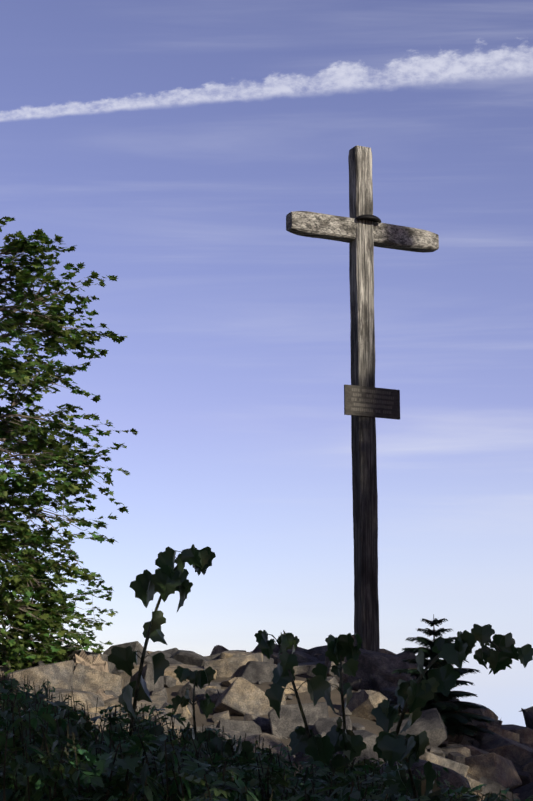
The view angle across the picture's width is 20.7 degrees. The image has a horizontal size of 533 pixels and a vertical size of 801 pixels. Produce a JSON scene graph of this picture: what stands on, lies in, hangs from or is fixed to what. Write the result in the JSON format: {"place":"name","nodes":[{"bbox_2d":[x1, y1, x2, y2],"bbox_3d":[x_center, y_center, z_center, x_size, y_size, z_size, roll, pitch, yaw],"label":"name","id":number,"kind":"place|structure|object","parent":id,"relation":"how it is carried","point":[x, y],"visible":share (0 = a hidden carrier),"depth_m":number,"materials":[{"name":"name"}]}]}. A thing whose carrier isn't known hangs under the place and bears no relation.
{"place":"outdoors","nodes":[
{"label":"outdoors","id":0,"kind":"place"},
{"bbox_2d":[17,674,513,798],"bbox_3d":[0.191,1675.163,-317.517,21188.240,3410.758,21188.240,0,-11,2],"label":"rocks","id":1,"kind":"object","parent":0,"point":[304,697],"depth_m":22.24,"materials":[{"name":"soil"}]},
{"bbox_2d":[0,216,137,674],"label":"maple tree","id":2,"kind":"object","parent":1,"relation":"on","point":[26,580],"visible":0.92,"depth_m":24.32,"materials":[{"name":"green plant"}]},
{"bbox_2d":[73,649,113,700],"bbox_3d":[-2.802,4.368,23.241,1.535,0.849,1.087,0,-11,2],"label":"rock","id":3,"kind":"object","parent":1,"relation":"on","point":[98,662],"visible":0.15,"depth_m":23.35,"materials":[{"name":"beige stone"}]},
{"bbox_2d":[0,672,532,800],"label":"grass","id":4,"kind":"structure","parent":1,"relation":"on","point":[144,765],"depth_m":5.50,"materials":[{"name":"green plant"}]},
{"bbox_2d":[53,717,92,758],"bbox_3d":[-0.994,1.790,6.897,0.271,0.582,0.643,4,-12,-18],"label":"sapling plant","id":5,"kind":"object","parent":4,"relation":"on","point":[84,725],"visible":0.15,"depth_m":6.73,"materials":[{"name":"green plant"}]},
{"bbox_2d":[108,544,215,754],"bbox_3d":[-0.538,1.493,7.447,0.610,1.475,0.469,-4,-12,21],"label":"sapling plant","id":6,"kind":"object","parent":4,"relation":"on","point":[166,579],"visible":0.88,"depth_m":7.48,"materials":[{"name":"green plant"}]},
{"bbox_2d":[171,666,217,753],"bbox_3d":[-0.429,2.141,8.924,0.287,1.020,0.507,0,-11,2],"label":"sapling plant","id":7,"kind":"object","parent":4,"relation":"on","point":[200,678],"visible":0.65,"depth_m":8.86,"materials":[{"name":"green plant"}]},
{"bbox_2d":[207,735,261,778],"bbox_3d":[-0.130,1.928,7.268,0.249,0.527,0.554,-2,-11,11],"label":"sapling plant","id":8,"kind":"object","parent":4,"relation":"on","point":[241,748],"visible":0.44,"depth_m":7.16,"materials":[{"name":"green plant"}]},
{"bbox_2d":[254,630,349,795],"bbox_3d":[0.232,1.842,8.087,0.555,1.146,0.421,4,-12,-20],"label":"sapling plant","id":9,"kind":"object","parent":4,"relation":"on","point":[317,747],"visible":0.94,"depth_m":8.06,"materials":[{"name":"green plant"}]},
{"bbox_2d":[312,633,375,784],"bbox_3d":[0.454,1.933,8.439,0.379,1.171,0.530,0,-11,2],"label":"sapling plant","id":10,"kind":"object","parent":4,"relation":"on","point":[350,744],"visible":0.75,"depth_m":8.49,"materials":[{"name":"green plant"}]},
{"bbox_2d":[376,730,440,800],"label":"sapling plant","id":11,"kind":"object","parent":4,"relation":"on","point":[408,750],"visible":0.94,"depth_m":6.78,"materials":[{"name":"green plant"}]},
{"bbox_2d":[371,624,532,770],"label":"sapling plant","id":12,"kind":"object","parent":4,"relation":"on","point":[415,695],"visible":0.92,"depth_m":7.79,"materials":[{"name":"green plant"}]},
{"bbox_2d":[0,635,532,800],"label":"rocks","id":13,"kind":"object","parent":1,"relation":"on","point":[501,757],"visible":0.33,"depth_m":21.92,"materials":[{"name":"stone"}]},
{"bbox_2d":[286,145,438,651],"bbox_3d":[1.773,0.261,25.131,2.961,9.711,0.526,5,-12,-25],"label":"summit cross","id":14,"kind":"object","parent":1,"relation":"on","point":[362,230],"visible":1,"depth_m":25.23,"materials":[{"name":"brown wood"}]},
{"bbox_2d":[390,614,496,737],"bbox_3d":[2.582,4.221,22.355,1.929,1.886,1.949,0,-11,2],"label":"fir tree","id":15,"kind":"object","parent":1,"relation":"on","point":[455,719],"visible":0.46,"depth_m":22.04,"materials":[{"name":"green plant"}]},
{"bbox_2d":[0,0,532,726],"label":"sky","id":16,"kind":"structure","parent":0,"point":[173,143],"materials":[{"name":"blue"}]}
]}

